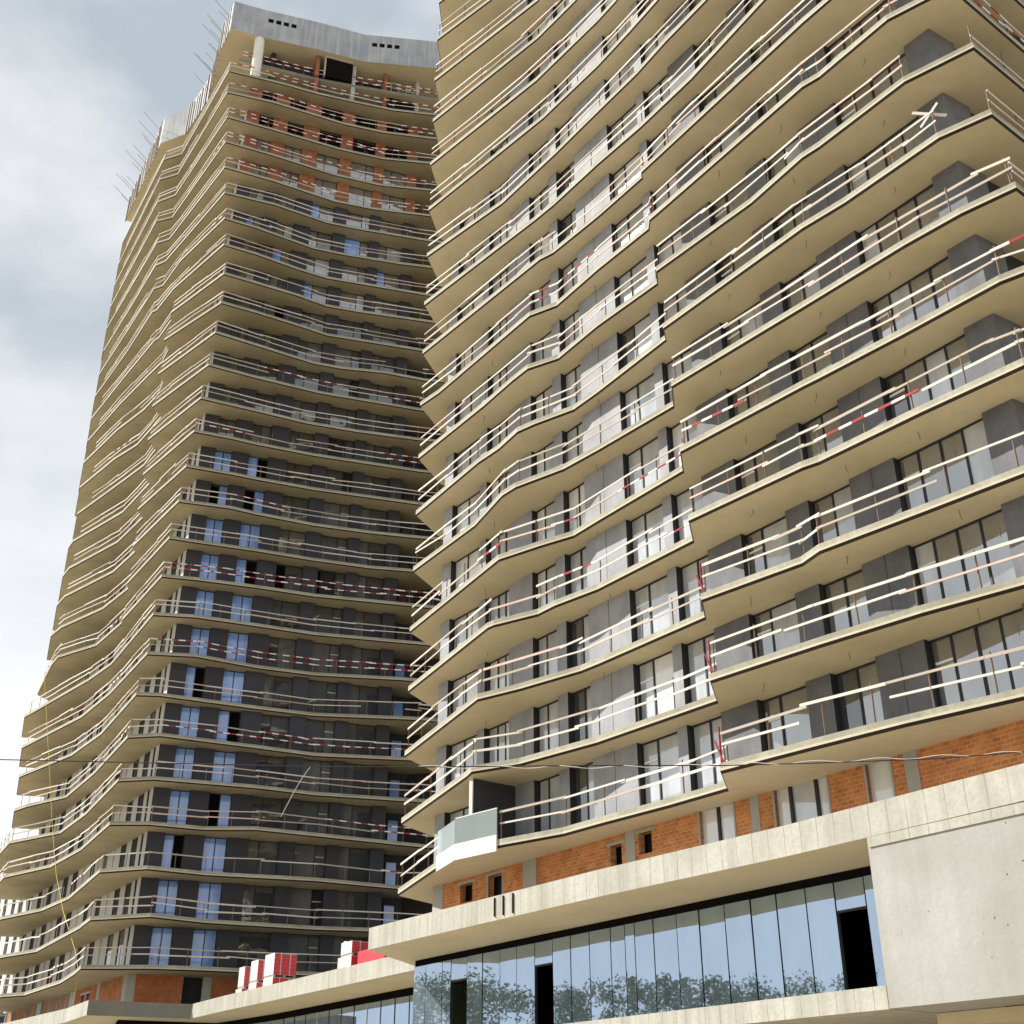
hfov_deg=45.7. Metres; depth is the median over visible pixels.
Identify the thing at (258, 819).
guard rail
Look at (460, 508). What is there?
window
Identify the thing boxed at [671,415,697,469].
window
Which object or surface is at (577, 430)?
window
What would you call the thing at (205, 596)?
window
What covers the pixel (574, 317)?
window
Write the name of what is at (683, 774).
guard rail
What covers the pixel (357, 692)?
window
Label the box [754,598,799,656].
window
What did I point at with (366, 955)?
block pack
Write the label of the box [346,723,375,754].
window
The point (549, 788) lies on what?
window
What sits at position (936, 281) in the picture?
guard rail
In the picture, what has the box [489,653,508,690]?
window
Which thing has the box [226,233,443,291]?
guard rail
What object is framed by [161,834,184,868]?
window
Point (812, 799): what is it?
window
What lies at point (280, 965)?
block pack
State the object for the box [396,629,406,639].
window
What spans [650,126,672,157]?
window
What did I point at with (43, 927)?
window
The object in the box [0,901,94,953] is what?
guard rail
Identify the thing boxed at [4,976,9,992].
window
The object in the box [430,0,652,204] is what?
guard rail
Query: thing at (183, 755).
window
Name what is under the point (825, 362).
window
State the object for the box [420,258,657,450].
guard rail
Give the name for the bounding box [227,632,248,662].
window
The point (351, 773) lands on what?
window
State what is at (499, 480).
window
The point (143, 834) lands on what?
window
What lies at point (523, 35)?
guard rail
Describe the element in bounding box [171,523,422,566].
guard rail
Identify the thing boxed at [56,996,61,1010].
window
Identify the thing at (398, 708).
window
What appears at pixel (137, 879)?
window
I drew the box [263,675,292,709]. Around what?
window
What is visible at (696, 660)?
window
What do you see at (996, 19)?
guard rail
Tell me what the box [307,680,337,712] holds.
window
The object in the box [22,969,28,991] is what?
window
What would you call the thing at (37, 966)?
window
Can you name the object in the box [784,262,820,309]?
window
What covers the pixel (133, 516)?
guard rail
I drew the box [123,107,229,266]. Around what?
guard rail
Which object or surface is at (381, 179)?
guard rail
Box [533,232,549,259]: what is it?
window
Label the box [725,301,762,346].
window
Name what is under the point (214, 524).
window
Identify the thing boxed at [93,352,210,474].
guard rail
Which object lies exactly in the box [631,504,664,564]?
window
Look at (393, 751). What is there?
window
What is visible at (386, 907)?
window
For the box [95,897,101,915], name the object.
window
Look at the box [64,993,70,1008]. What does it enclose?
window
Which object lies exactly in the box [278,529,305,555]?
window
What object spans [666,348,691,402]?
window
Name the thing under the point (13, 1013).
window
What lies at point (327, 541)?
window
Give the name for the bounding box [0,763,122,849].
guard rail
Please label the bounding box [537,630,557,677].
window
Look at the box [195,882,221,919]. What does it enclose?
window
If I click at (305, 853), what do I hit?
window
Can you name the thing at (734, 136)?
window
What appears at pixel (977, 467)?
window
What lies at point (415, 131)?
guard rail
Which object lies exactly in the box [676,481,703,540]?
window
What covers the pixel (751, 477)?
window
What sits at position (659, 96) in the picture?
guard rail
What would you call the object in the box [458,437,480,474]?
window
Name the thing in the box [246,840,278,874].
window
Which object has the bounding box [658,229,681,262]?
window
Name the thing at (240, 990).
block pack
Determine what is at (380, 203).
guard rail
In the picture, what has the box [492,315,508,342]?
window
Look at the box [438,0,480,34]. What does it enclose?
guard rail
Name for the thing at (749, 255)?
window
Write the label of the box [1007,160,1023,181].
guard rail
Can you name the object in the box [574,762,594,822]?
window
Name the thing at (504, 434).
window
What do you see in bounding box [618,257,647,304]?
window
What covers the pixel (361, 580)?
window
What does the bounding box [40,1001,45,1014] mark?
window
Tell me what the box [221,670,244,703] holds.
window
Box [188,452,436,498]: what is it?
guard rail
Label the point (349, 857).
window
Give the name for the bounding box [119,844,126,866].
window
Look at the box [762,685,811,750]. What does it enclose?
window
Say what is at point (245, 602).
window
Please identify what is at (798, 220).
window
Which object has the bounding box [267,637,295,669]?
window
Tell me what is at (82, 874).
guard rail
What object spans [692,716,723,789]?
window
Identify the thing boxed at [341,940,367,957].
block pack
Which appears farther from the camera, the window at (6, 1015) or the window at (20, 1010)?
the window at (6, 1015)
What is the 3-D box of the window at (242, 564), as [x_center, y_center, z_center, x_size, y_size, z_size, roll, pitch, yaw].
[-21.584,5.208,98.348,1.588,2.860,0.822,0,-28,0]
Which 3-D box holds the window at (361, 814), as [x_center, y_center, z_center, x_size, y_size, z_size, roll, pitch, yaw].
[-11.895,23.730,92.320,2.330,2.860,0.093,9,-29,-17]
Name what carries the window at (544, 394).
in the apartment tower at (954, 72)
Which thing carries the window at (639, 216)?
in the apartment tower at (954, 72)
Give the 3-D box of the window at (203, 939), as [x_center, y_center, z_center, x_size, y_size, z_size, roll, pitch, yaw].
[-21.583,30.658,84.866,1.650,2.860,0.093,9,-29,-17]
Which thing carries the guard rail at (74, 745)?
on the apartment tower at (340, 56)
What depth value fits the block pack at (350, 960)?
65.21 m
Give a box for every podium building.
[2,957,451,1023]
[368,763,1023,1023]
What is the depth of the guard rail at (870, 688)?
35.36 m
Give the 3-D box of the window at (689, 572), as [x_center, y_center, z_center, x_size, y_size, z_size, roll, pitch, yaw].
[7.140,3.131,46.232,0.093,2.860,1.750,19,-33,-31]
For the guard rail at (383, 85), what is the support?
on the apartment tower at (340, 56)
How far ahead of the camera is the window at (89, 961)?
90.54 m
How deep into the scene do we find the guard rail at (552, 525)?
53.58 m
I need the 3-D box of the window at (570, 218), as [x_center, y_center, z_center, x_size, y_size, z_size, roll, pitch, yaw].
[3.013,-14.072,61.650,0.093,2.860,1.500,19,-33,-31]
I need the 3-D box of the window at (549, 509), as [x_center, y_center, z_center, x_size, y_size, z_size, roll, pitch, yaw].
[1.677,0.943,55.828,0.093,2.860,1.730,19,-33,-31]
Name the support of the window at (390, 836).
in the apartment tower at (340, 56)
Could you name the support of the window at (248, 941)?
in the apartment tower at (340, 56)
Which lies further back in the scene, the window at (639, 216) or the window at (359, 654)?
the window at (359, 654)
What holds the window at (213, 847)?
in the apartment tower at (340, 56)
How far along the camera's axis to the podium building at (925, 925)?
37.66 m
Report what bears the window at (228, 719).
in the apartment tower at (340, 56)
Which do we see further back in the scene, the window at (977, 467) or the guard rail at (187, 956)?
the guard rail at (187, 956)
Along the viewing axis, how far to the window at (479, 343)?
66.91 m
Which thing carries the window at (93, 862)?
in the apartment tower at (340, 56)
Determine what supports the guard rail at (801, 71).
on the apartment tower at (954, 72)
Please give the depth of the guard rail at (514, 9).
73.55 m
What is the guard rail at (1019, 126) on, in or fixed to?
on the apartment tower at (954, 72)
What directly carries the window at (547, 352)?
in the apartment tower at (954, 72)
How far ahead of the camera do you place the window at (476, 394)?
65.37 m
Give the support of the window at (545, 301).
in the apartment tower at (954, 72)
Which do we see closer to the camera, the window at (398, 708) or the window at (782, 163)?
the window at (782, 163)
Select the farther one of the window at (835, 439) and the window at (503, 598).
the window at (503, 598)
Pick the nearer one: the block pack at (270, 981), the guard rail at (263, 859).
the block pack at (270, 981)
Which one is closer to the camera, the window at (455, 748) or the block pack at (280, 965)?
the window at (455, 748)
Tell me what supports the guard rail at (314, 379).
on the apartment tower at (340, 56)
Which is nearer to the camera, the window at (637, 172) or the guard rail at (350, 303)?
the window at (637, 172)
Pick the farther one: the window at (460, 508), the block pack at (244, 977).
the block pack at (244, 977)
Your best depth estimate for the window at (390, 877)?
93.03 m
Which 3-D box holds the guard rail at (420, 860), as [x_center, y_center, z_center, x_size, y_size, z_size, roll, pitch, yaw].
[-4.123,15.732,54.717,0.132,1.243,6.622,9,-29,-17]
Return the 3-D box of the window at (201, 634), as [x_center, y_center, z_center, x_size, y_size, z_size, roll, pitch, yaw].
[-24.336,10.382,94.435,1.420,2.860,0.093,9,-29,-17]
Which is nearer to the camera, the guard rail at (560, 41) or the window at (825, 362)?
the window at (825, 362)
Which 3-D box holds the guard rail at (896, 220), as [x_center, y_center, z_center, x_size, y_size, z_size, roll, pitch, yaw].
[11.026,-8.335,43.299,0.386,1.235,14.587,22,-35,-35]
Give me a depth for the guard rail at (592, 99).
62.84 m
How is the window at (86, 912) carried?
in the apartment tower at (340, 56)
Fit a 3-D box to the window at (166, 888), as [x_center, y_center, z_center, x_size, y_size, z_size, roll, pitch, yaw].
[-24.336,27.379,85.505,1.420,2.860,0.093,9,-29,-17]
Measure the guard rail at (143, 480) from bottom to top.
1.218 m
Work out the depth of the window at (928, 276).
41.46 m
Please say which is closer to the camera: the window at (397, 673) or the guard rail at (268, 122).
the window at (397, 673)
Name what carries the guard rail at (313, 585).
on the apartment tower at (340, 56)
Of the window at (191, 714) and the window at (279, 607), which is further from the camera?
the window at (279, 607)
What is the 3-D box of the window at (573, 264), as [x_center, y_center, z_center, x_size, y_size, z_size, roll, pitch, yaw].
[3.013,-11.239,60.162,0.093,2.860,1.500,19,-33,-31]
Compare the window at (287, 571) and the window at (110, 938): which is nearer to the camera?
the window at (110, 938)
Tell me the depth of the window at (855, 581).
40.25 m
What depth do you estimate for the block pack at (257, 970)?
74.76 m
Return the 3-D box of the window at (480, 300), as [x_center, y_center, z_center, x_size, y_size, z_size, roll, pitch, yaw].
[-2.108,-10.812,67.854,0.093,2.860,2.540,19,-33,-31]
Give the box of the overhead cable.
[0,751,1023,815]
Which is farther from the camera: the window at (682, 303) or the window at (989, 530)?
the window at (682, 303)
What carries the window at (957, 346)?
in the apartment tower at (954, 72)
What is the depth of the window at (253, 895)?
87.50 m
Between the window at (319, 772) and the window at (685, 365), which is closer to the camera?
the window at (685, 365)
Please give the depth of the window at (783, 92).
50.88 m
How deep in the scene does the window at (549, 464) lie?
57.76 m
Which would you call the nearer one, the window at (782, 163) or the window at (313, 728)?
the window at (782, 163)
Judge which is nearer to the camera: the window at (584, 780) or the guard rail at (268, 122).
the window at (584, 780)
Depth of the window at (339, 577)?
100.66 m
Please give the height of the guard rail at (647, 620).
1.247 m
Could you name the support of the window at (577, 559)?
in the apartment tower at (954, 72)
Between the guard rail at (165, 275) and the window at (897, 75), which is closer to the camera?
the window at (897, 75)
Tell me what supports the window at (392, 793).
in the apartment tower at (340, 56)
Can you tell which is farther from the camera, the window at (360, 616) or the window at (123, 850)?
the window at (360, 616)
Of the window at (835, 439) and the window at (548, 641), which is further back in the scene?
the window at (548, 641)
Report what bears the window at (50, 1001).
in the apartment tower at (340, 56)
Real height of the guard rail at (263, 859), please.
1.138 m
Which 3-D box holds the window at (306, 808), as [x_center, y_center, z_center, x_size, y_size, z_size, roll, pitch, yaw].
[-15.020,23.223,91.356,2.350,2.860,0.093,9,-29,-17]
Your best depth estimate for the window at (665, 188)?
55.67 m
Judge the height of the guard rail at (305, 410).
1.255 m
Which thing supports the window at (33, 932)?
in the apartment tower at (340, 56)
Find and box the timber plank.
[912,102,946,127]
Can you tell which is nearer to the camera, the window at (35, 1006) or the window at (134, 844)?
the window at (134, 844)
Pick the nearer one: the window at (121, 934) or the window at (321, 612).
the window at (121, 934)
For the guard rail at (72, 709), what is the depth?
102.74 m
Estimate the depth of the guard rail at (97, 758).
100.93 m
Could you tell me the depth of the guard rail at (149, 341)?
115.67 m
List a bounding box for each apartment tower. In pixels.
[0,0,444,1023]
[398,0,1023,943]
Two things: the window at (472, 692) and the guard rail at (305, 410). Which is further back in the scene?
the guard rail at (305, 410)
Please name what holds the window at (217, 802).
in the apartment tower at (340, 56)
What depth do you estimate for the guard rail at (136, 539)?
107.12 m
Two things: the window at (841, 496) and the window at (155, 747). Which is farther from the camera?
the window at (155, 747)
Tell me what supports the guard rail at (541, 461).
on the apartment tower at (954, 72)
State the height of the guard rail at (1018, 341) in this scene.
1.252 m
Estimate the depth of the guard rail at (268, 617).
96.08 m
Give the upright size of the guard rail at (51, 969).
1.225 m
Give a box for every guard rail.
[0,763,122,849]
[0,805,113,876]
[0,855,103,913]
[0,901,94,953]
[0,946,85,993]
[21,720,131,804]
[26,678,139,771]
[28,638,150,740]
[30,600,155,711]
[45,562,164,675]
[58,523,172,627]
[67,487,181,592]
[73,452,188,562]
[81,418,196,533]
[83,946,340,971]
[92,385,202,500]
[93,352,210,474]
[93,895,422,927]
[96,320,217,448]
[99,291,223,425]
[102,263,225,402]
[102,850,420,884]
[105,234,225,380]
[108,208,226,356]
[112,804,432,843]
[113,182,226,333]
[115,157,226,311]
[119,132,227,288]
[121,760,435,798]
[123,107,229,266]
[126,84,228,245]
[130,718,412,754]
[131,62,230,223]
[138,677,436,716]
[149,638,432,677]
[155,599,411,635]
[164,561,440,602]
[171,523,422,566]
[181,487,435,536]
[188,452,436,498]
[196,418,422,467]
[202,385,442,436]
[211,353,424,402]
[217,320,435,374]
[223,291,435,347]
[225,262,429,318]
[226,157,428,209]
[226,182,438,236]
[226,208,428,261]
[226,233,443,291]
[227,131,435,184]
[229,83,435,134]
[229,107,437,160]
[231,62,440,111]
[243,51,436,95]
[400,837,437,885]
[404,662,716,815]
[407,583,704,747]
[410,507,693,683]
[412,439,683,623]
[415,378,673,563]
[418,313,665,507]
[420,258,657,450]
[422,0,897,399]
[424,0,812,346]
[426,0,755,298]
[428,0,694,250]
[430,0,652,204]
[432,0,607,155]
[434,0,564,116]
[436,0,525,74]
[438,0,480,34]
[499,746,728,838]
[656,54,903,263]
[664,110,936,320]
[672,156,1011,377]
[680,234,1023,443]
[689,327,1023,511]
[696,431,1023,592]
[704,537,1023,672]
[714,646,1023,762]
[967,25,1023,81]
[973,0,1023,42]
[985,89,1023,131]
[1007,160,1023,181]
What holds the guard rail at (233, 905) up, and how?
on the apartment tower at (340, 56)
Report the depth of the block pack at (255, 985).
74.34 m
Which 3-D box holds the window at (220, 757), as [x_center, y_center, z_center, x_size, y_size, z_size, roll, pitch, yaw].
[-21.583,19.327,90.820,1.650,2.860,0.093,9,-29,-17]
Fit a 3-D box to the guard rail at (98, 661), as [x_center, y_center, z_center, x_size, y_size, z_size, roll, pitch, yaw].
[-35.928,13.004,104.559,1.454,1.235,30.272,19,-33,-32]
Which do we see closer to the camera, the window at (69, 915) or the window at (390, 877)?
the window at (390, 877)
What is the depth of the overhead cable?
24.43 m
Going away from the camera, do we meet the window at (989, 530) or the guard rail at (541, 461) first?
the window at (989, 530)
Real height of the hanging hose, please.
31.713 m
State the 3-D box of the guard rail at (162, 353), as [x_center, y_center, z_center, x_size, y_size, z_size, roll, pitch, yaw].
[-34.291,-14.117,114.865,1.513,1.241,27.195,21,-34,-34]
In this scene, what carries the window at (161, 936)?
in the apartment tower at (340, 56)
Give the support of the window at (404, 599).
in the apartment tower at (340, 56)
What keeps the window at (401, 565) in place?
in the apartment tower at (340, 56)
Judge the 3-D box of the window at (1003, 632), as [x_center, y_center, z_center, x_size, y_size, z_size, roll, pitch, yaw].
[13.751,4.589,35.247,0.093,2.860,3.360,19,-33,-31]
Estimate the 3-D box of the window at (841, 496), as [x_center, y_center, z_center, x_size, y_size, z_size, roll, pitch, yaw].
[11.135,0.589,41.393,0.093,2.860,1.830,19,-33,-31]
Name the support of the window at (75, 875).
in the apartment tower at (340, 56)
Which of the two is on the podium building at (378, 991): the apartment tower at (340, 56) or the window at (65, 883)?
the apartment tower at (340, 56)
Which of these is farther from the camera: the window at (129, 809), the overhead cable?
the window at (129, 809)
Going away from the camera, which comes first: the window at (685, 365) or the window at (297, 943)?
the window at (685, 365)
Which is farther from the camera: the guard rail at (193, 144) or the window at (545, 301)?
the guard rail at (193, 144)
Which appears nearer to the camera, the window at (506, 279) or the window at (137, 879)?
the window at (506, 279)
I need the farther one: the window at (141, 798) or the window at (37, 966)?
the window at (37, 966)
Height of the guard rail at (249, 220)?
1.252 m
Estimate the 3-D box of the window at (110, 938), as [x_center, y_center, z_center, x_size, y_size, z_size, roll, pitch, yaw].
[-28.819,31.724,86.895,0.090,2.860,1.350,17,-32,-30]
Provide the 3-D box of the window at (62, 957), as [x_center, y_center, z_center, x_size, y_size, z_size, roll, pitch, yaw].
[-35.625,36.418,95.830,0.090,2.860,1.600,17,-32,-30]
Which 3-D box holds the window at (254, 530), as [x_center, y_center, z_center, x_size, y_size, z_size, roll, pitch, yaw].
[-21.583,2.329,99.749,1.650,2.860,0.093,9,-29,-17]
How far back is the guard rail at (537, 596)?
51.49 m
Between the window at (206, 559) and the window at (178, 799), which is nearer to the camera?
the window at (178, 799)
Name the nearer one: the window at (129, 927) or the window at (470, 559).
the window at (470, 559)
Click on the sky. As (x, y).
(79, 79)
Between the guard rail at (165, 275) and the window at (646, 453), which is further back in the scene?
the guard rail at (165, 275)
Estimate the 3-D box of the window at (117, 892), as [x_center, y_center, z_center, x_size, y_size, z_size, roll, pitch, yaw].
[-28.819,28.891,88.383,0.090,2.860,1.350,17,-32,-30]
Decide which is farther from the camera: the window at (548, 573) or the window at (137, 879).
the window at (137, 879)
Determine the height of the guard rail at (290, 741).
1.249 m
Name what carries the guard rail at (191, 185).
on the apartment tower at (340, 56)
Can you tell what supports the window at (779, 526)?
in the apartment tower at (954, 72)
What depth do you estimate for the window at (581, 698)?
50.05 m
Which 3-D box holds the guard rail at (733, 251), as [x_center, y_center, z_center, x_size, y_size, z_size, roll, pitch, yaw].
[10.256,-10.760,45.584,0.256,1.252,13.204,19,-33,-32]
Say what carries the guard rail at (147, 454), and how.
on the apartment tower at (340, 56)
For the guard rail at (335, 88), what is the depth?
122.94 m
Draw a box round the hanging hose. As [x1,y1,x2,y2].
[44,675,77,1004]
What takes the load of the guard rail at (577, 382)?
on the apartment tower at (954, 72)
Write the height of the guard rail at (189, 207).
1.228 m
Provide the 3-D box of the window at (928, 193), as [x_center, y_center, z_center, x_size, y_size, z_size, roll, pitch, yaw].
[13.751,-9.575,42.688,0.093,2.860,3.360,19,-33,-31]
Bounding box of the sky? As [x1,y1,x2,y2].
[0,0,442,878]
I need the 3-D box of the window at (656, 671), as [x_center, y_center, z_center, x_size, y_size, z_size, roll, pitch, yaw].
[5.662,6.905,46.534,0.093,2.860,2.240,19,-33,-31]
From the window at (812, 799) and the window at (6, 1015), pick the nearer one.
the window at (812, 799)
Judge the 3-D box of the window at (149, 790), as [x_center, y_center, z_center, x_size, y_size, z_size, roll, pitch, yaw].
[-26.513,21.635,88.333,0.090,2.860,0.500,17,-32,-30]
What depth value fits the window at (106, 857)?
93.53 m
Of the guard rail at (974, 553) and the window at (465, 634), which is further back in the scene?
the window at (465, 634)
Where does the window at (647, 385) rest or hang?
in the apartment tower at (954, 72)
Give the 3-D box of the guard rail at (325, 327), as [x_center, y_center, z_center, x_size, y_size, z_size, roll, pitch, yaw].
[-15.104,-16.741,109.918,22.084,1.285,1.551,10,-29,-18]
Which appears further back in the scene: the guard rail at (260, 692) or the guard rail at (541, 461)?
the guard rail at (260, 692)
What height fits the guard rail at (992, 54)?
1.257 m
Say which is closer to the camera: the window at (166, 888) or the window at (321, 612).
the window at (166, 888)
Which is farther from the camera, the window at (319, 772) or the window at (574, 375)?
the window at (319, 772)
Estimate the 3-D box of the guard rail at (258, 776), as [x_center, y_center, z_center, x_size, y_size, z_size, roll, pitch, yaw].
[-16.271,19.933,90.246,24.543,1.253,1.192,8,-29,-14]
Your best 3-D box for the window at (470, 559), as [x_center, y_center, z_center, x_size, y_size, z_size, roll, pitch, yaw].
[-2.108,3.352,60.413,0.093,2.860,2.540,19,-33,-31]
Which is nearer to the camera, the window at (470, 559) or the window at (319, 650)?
the window at (470, 559)
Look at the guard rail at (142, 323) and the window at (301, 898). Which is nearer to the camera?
the window at (301, 898)
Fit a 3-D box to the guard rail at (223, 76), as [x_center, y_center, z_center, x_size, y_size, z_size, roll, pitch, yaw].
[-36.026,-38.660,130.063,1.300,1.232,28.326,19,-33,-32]
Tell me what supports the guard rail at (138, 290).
on the apartment tower at (340, 56)
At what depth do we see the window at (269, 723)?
93.46 m
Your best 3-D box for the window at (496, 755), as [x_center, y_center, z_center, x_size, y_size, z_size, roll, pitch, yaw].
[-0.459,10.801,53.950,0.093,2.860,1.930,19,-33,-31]
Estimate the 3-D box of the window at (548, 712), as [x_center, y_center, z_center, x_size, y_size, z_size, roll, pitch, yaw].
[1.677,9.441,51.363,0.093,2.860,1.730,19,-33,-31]
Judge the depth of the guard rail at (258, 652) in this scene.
95.26 m
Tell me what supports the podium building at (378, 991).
on the ground
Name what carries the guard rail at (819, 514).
on the apartment tower at (954, 72)
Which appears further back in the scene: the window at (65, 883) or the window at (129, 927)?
the window at (65, 883)
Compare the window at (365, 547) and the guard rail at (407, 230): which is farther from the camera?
the guard rail at (407, 230)
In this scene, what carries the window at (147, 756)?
in the apartment tower at (340, 56)
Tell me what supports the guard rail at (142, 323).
on the apartment tower at (340, 56)
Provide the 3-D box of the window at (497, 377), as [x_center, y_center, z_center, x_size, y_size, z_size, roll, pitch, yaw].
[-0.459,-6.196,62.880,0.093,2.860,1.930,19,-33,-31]
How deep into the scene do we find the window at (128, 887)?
86.86 m
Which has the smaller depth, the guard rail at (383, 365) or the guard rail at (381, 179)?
the guard rail at (383, 365)
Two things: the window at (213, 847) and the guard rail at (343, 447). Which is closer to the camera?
the window at (213, 847)
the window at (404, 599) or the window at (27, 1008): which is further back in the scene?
the window at (404, 599)
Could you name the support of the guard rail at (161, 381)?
on the apartment tower at (340, 56)
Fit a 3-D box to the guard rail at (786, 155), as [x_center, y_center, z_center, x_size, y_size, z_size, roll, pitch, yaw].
[10.067,-13.361,47.517,0.329,1.255,12.741,18,-33,-31]
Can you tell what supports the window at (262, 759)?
in the apartment tower at (340, 56)
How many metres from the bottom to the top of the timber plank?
0.743 m
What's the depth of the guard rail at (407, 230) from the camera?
115.78 m
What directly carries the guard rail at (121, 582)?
on the apartment tower at (340, 56)
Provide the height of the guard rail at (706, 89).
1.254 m
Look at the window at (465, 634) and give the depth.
59.44 m
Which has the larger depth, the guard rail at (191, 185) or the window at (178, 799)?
the guard rail at (191, 185)
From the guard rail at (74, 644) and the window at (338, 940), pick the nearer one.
the window at (338, 940)
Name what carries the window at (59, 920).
in the apartment tower at (340, 56)
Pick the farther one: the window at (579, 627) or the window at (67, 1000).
the window at (67, 1000)
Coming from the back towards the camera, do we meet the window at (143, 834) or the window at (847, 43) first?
the window at (143, 834)
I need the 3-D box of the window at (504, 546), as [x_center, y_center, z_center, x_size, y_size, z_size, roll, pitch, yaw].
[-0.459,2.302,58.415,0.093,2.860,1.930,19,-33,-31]
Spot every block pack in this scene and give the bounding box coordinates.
[235,988,247,992]
[238,966,250,988]
[248,982,262,989]
[250,960,264,983]
[263,977,294,985]
[264,953,296,978]
[337,955,357,968]
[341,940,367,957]
[357,949,386,963]
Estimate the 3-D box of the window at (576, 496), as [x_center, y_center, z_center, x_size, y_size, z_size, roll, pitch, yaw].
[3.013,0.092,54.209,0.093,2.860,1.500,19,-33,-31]
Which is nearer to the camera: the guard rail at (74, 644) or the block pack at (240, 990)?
the block pack at (240, 990)
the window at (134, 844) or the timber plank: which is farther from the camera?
the window at (134, 844)
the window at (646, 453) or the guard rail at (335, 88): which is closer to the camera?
the window at (646, 453)
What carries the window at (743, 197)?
in the apartment tower at (954, 72)
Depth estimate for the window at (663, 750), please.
45.27 m
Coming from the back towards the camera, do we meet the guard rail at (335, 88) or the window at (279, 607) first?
the guard rail at (335, 88)
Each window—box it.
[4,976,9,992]
[4,1013,8,1022]
[11,1011,15,1020]
[13,972,19,992]
[17,1008,22,1019]
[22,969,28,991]
[25,1006,29,1017]
[29,930,35,949]
[31,964,39,989]
[32,1003,37,1015]
[39,924,46,946]
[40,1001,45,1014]
[46,958,55,984]
[47,998,53,1012]
[54,917,61,938]
[56,954,64,980]
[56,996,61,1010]
[61,877,68,898]
[64,912,71,932]
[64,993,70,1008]
[70,871,78,893]
[75,947,81,969]
[80,991,90,1001]
[83,903,88,921]
[87,942,94,964]
[89,862,94,877]
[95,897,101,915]
[103,856,107,868]
[104,934,113,964]
[112,888,120,914]
[115,929,124,964]
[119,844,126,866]
[123,882,131,913]
[124,927,130,964]
[126,801,132,820]
[129,837,137,866]
[131,879,137,913]
[136,793,144,820]
[138,834,143,865]
[142,751,150,776]
[144,790,149,820]
[148,927,172,964]
[150,747,155,775]
[155,879,178,915]
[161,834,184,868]
[167,790,189,824]
[172,747,195,778]
[178,706,200,736]
[183,666,205,697]
[189,627,209,654]
[190,929,216,966]
[194,590,214,616]
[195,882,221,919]
[199,553,218,579]
[201,837,226,871]
[204,518,223,542]
[206,793,231,825]
[211,751,235,782]
[216,710,240,741]
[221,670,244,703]
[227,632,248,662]
[230,594,252,621]
[235,558,256,584]
[237,931,270,967]
[239,523,260,548]
[241,885,274,922]
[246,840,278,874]
[251,797,281,828]
[255,755,285,787]
[259,714,289,748]
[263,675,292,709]
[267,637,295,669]
[271,600,299,628]
[275,564,302,590]
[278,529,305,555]
[287,934,319,971]
[289,888,322,925]
[293,844,325,877]
[297,801,328,833]
[300,759,331,792]
[303,719,334,752]
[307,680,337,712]
[310,642,339,673]
[313,605,342,633]
[316,570,344,595]
[319,535,347,561]
[332,936,364,969]
[335,891,366,927]
[338,847,368,881]
[341,804,371,837]
[343,763,373,795]
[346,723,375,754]
[349,685,377,714]
[351,647,379,675]
[354,611,381,637]
[356,575,383,599]
[358,541,385,566]
[382,904,394,924]
[384,861,396,884]
[386,819,398,840]
[388,779,399,797]
[390,739,401,756]
[392,701,403,715]
[394,665,404,676]
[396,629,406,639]
[398,594,407,602]
[399,560,409,568]
[449,806,468,822]
[450,734,476,781]
[452,669,477,712]
[453,606,478,649]
[455,548,478,589]
[456,491,479,533]
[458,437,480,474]
[459,387,481,420]
[460,339,481,369]
[461,290,482,318]
[488,721,508,762]
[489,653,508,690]
[490,531,508,560]
[490,590,508,620]
[491,417,508,448]
[491,471,508,501]
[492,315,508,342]
[492,365,508,393]
[494,266,509,291]
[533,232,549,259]
[534,280,550,309]
[534,331,551,361]
[535,385,552,418]
[536,442,553,473]
[536,501,554,540]
[537,563,555,608]
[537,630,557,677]
[538,700,558,751]
[539,774,559,831]
[561,209,575,240]
[562,258,577,294]
[564,309,579,348]
[565,365,580,407]
[566,422,582,460]
[568,482,584,531]
[569,546,586,593]
[571,614,589,667]
[573,685,591,741]
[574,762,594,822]
[613,152,640,196]
[615,203,643,248]
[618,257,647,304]
[621,313,651,366]
[624,373,655,427]
[627,436,660,496]
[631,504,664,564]
[634,575,669,639]
[638,651,675,719]
[642,732,680,803]
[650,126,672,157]
[654,176,676,209]
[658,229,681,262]
[662,288,686,322]
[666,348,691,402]
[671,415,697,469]
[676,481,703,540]
[681,554,710,619]
[686,633,715,702]
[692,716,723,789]
[697,801,736,845]
[707,124,740,163]
[713,179,747,223]
[718,239,754,281]
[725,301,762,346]
[731,368,770,416]
[738,440,779,488]
[746,516,790,574]
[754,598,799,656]
[761,81,790,115]
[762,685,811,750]
[768,137,799,178]
[772,775,831,827]
[776,198,809,239]
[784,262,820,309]
[793,331,831,382]
[803,405,842,458]
[813,484,855,543]
[824,569,868,632]
[828,0,895,61]
[835,661,883,730]
[838,53,908,123]
[848,116,923,190]
[859,183,939,262]
[863,757,895,803]
[871,256,956,339]
[884,334,973,418]
[898,418,994,509]
[913,509,1015,603]
[929,608,1023,706]
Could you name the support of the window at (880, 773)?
in the apartment tower at (954, 72)
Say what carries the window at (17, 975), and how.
in the apartment tower at (340, 56)
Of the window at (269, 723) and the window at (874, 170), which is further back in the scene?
the window at (269, 723)
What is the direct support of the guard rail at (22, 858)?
on the apartment tower at (340, 56)
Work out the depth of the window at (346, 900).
89.47 m
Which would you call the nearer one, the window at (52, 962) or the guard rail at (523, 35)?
the guard rail at (523, 35)
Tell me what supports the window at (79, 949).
in the apartment tower at (340, 56)
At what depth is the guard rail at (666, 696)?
48.34 m
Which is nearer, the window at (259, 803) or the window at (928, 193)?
the window at (928, 193)
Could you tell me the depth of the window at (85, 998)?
88.86 m
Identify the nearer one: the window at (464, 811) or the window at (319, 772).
the window at (464, 811)

